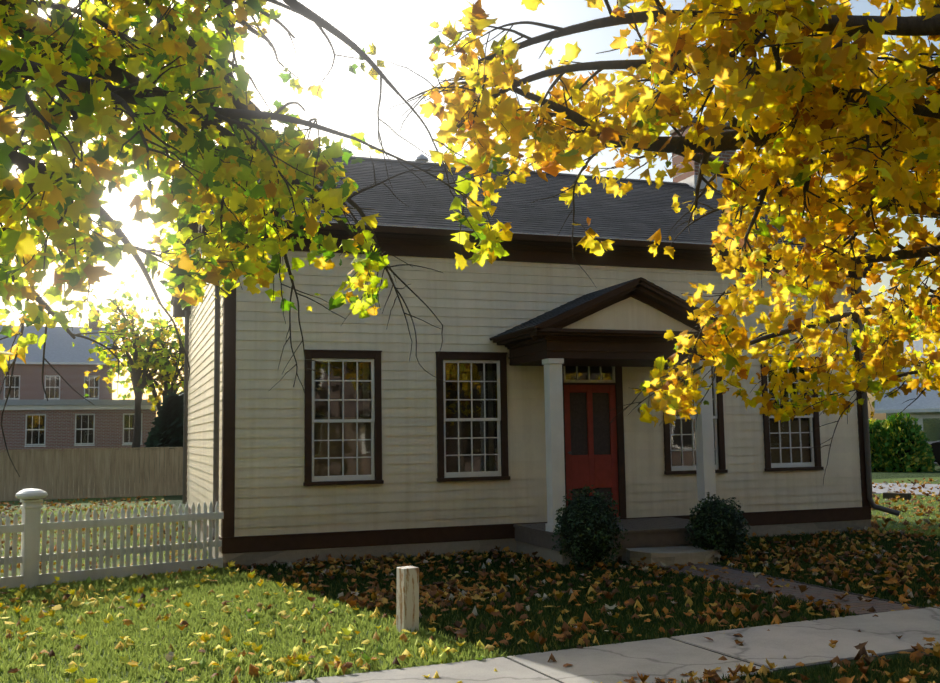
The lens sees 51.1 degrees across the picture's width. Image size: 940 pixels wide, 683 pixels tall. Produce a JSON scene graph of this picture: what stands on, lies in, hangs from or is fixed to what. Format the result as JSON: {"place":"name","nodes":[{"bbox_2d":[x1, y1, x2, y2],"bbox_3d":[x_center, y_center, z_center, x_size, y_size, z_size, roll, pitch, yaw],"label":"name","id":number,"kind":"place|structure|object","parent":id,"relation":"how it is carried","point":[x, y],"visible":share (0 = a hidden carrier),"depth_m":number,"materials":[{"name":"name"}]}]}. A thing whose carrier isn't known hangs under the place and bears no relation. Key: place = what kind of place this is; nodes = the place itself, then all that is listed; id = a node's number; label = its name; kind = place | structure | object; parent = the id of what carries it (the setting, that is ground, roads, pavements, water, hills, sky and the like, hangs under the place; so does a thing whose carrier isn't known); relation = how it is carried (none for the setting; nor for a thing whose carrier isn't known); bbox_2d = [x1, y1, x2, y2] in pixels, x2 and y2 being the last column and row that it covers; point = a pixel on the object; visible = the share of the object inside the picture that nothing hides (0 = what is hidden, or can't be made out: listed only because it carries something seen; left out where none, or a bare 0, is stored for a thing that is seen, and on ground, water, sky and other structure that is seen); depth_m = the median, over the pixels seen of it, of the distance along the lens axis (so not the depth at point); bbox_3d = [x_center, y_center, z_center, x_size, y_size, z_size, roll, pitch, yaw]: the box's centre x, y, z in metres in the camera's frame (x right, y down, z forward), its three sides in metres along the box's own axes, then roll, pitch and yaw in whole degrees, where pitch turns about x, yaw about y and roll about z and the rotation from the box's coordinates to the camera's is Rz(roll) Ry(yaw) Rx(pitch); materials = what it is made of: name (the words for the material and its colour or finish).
{"place":"outdoors","nodes":[
{"label":"outdoors","id":0,"kind":"place"},
{"bbox_2d":[0,0,508,476],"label":"maple","id":1,"kind":"object","parent":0,"point":[20,241],"depth_m":5.77,"materials":[{"name":"plant"}]},
{"bbox_2d":[0,0,939,423],"label":"sky","id":2,"kind":"structure","parent":0,"point":[400,31],"materials":[{"name":"white"}]},
{"bbox_2d":[0,463,939,682],"bbox_3d":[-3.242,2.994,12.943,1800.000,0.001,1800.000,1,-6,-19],"label":"ground","id":3,"kind":"structure","parent":0,"point":[176,500],"depth_m":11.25,"materials":[{"name":"green plant"}]},
{"bbox_2d":[0,317,33,325],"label":"tree crown","id":4,"kind":"object","parent":3,"relation":"on","point":[12,322],"visible":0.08,"depth_m":79.97},
{"bbox_2d":[20,499,42,588],"bbox_3d":[-5.147,2.368,11.505,0.210,1.030,0.210,3,-7,-37],"label":"fence post","id":5,"kind":"object","parent":3,"relation":"on","point":[30,544],"visible":0.88,"depth_m":11.44,"materials":[{"name":"white paint"}]},
{"bbox_2d":[16,489,47,499],"bbox_3d":[-5.156,1.793,11.560,0.350,0.125,0.350,1,-6,-19],"label":"fence post cap","id":6,"kind":"object","parent":5,"relation":"on","point":[29,494],"visible":1,"depth_m":11.44,"materials":[{"name":"white wood"}]},
{"bbox_2d":[0,310,116,399],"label":"brick house","id":7,"kind":"structure","parent":3,"relation":"on","point":[67,362],"depth_m":64.72,"materials":[{"name":"red brick"}]},
{"bbox_2d":[0,399,161,477],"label":"brick annex","id":8,"kind":"object","parent":3,"relation":"on","point":[53,424],"visible":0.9,"depth_m":49.46,"materials":[{"name":"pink brick"}]},
{"bbox_2d":[0,447,182,500],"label":"privacy fence","id":9,"kind":"object","parent":3,"relation":"on","point":[166,479],"visible":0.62,"depth_m":29.86,"materials":[{"name":"brown wood"}]},
{"bbox_2d":[0,501,223,588],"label":"picket fence","id":10,"kind":"object","parent":3,"relation":"on","point":[80,574],"visible":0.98,"depth_m":12.08,"materials":[{"name":"white wood"}]},
{"bbox_2d":[71,267,184,447],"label":"tree","id":11,"kind":"object","parent":3,"relation":"on","point":[95,315],"depth_m":46.31,"materials":[{"name":"plant"}]},
{"bbox_2d":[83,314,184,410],"bbox_3d":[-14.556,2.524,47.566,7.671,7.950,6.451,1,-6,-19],"label":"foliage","id":12,"kind":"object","parent":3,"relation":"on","point":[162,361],"depth_m":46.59,"materials":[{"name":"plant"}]},
{"bbox_2d":[134,391,183,482],"bbox_3d":[-11.307,3.718,37.809,3.355,3.644,3.260,1,-6,-19],"label":"evergreen tree","id":13,"kind":"object","parent":3,"relation":"on","point":[166,430],"depth_m":37.24,"materials":[{"name":"green plant"}]},
{"bbox_2d":[396,566,418,632],"bbox_3d":[-0.544,2.303,8.575,0.158,0.655,0.152,2,-6,-31],"label":"wooden post","id":14,"kind":"object","parent":3,"relation":"on","point":[407,603],"visible":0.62,"depth_m":8.52,"materials":[{"name":"paint"}]},
{"bbox_2d":[0,478,939,682],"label":"fallen leaves","id":15,"kind":"object","parent":3,"relation":"on","point":[379,599],"visible":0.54,"depth_m":10.20,"materials":[{"name":"orange plant"}]},
{"bbox_2d":[172,165,877,553],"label":"house trim","id":16,"kind":"structure","parent":3,"relation":"on","point":[516,249],"depth_m":14.23,"materials":[{"name":"brown wood"}]},
{"bbox_2d":[182,219,899,548],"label":"downpipes","id":17,"kind":"object","parent":16,"relation":"attached to","point":[410,230],"visible":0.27,"depth_m":14.58,"materials":[{"name":"brown metal"}]},
{"bbox_2d":[312,358,814,481],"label":"windows","id":18,"kind":"structure","parent":16,"relation":"attached to","point":[484,473],"depth_m":14.26,"materials":[{"name":"white paint"}]},
{"bbox_2d":[314,362,810,475],"bbox_3d":[1.741,1.133,14.910,8.246,1.578,0.031,1,-6,-19],"label":"window glass","id":19,"kind":"object","parent":18,"relation":"on","point":[364,378],"visible":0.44,"depth_m":14.25,"materials":[{"name":"clear glass"}]},
{"bbox_2d":[314,361,814,481],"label":"window frames","id":20,"kind":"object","parent":16,"relation":"attached to","point":[594,375],"depth_m":14.71,"materials":[{"name":"white wood"}]},
{"bbox_2d":[564,385,618,516],"bbox_3d":[1.837,1.657,14.849,0.880,2.010,0.092,1,-6,-19],"label":"front door","id":21,"kind":"structure","parent":16,"relation":"attached to","point":[591,451],"depth_m":14.89,"materials":[{"name":"red wood"}]},
{"bbox_2d":[635,405,648,414],"bbox_3d":[2.674,1.061,15.215,0.250,0.170,0.041,1,-6,-19],"label":"number plaque","id":22,"kind":"object","parent":16,"relation":"attached to","point":[637,410],"visible":0.29,"depth_m":15.18,"materials":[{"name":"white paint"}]},
{"bbox_2d":[669,117,736,189],"bbox_3d":[4.991,-3.734,20.934,1.120,1.950,0.930,1,-6,-19],"label":"chimney","id":23,"kind":"object","parent":16,"relation":"on","point":[689,178],"visible":0.15,"depth_m":20.61,"materials":[{"name":"brick"}]},
{"bbox_2d":[551,485,629,569],"bbox_3d":[1.481,2.338,12.395,0.946,1.072,0.940,1,-6,-19],"label":"boxwood","id":24,"kind":"object","parent":3,"relation":"on","point":[559,531],"depth_m":12.20,"materials":[{"name":"green plant"}]},
{"bbox_2d":[489,277,734,564],"bbox_3d":[2.109,1.199,14.132,3.247,4.035,1.661,1,-6,-19],"label":"porch","id":25,"kind":"object","parent":3,"relation":"on","point":[627,323],"visible":0.65,"depth_m":13.62,"materials":[{"name":"wood"}]},
{"bbox_2d":[626,546,719,566],"bbox_3d":[2.668,2.828,12.864,1.230,0.232,0.700,1,-6,-19],"label":"stone step","id":26,"kind":"object","parent":3,"relation":"on","point":[673,555],"visible":0.56,"depth_m":12.62,"materials":[{"name":"grey stone"}]},
{"bbox_2d":[684,492,751,560],"bbox_3d":[3.283,2.463,13.099,0.875,0.906,0.844,1,-6,-19],"label":"boxwood","id":27,"kind":"object","parent":3,"relation":"on","point":[743,538],"depth_m":12.87,"materials":[{"name":"green plant"}]},
{"bbox_2d":[658,563,924,614],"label":"walkway","id":28,"kind":"structure","parent":3,"relation":"on","point":[816,592],"depth_m":10.43,"materials":[{"name":"grey concrete"}]},
{"bbox_2d":[864,325,875,418],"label":"street tree crown","id":29,"kind":"object","parent":3,"relation":"on","point":[873,402],"depth_m":52.58},
{"bbox_2d":[883,492,910,499],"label":"landscape timbers","id":30,"kind":"object","parent":3,"relation":"on","point":[905,496],"visible":0.33,"depth_m":23.74,"materials":[{"name":"brown wood"}]},
{"bbox_2d":[864,305,938,339],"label":"tree crown","id":31,"kind":"object","parent":3,"relation":"on","point":[881,319],"depth_m":78.88},
{"bbox_2d":[869,412,935,471],"bbox_3d":[17.068,4.193,40.521,2.777,2.728,3.835,5,-8,-47],"label":"street hedge","id":32,"kind":"object","parent":3,"relation":"on","point":[883,432],"depth_m":39.61,"materials":[{"name":"green plant"}]},
{"bbox_2d":[910,305,937,338],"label":"street tree crown","id":33,"kind":"object","parent":3,"relation":"on","point":[918,323],"visible":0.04,"depth_m":63.60},
{"bbox_2d":[926,440,939,465],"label":"parked suv","id":34,"kind":"object","parent":3,"relation":"on","point":[935,445],"visible":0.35,"depth_m":40.55,"materials":[{"name":"paint"}]},
{"bbox_2d":[187,224,870,567],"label":"house","id":35,"kind":"structure","parent":0,"point":[475,307],"depth_m":14.26,"materials":[{"name":"beige wood"}]},
{"bbox_2d":[171,145,870,304],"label":"house roof","id":36,"kind":"structure","parent":35,"relation":"on","point":[642,210],"depth_m":16.45,"materials":[{"name":"grey"}]},
{"bbox_2d":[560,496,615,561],"bbox_3d":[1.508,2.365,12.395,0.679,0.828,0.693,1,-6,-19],"label":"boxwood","id":37,"kind":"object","parent":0,"point":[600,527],"visible":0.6,"depth_m":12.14,"materials":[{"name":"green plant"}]},
{"bbox_2d":[280,605,939,682],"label":"sidewalk","id":38,"kind":"structure","parent":0,"point":[806,642],"depth_m":7.44,"materials":[{"name":"concrete"}]},
{"bbox_2d":[385,0,939,483],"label":"maple","id":39,"kind":"object","parent":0,"point":[820,61],"depth_m":7.20,"materials":[{"name":"yellow plant"}]},
{"bbox_2d":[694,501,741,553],"bbox_3d":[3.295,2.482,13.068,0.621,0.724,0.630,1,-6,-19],"label":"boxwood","id":40,"kind":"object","parent":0,"point":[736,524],"visible":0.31,"depth_m":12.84,"materials":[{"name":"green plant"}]},
{"bbox_2d":[872,483,939,495],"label":"road","id":41,"kind":"structure","parent":0,"point":[896,487],"depth_m":27.86,"materials":[{"name":"grey asphalt"}]},
{"bbox_2d":[875,339,939,462],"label":"neighbour house","id":42,"kind":"structure","parent":0,"point":[924,409],"depth_m":49.13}
]}

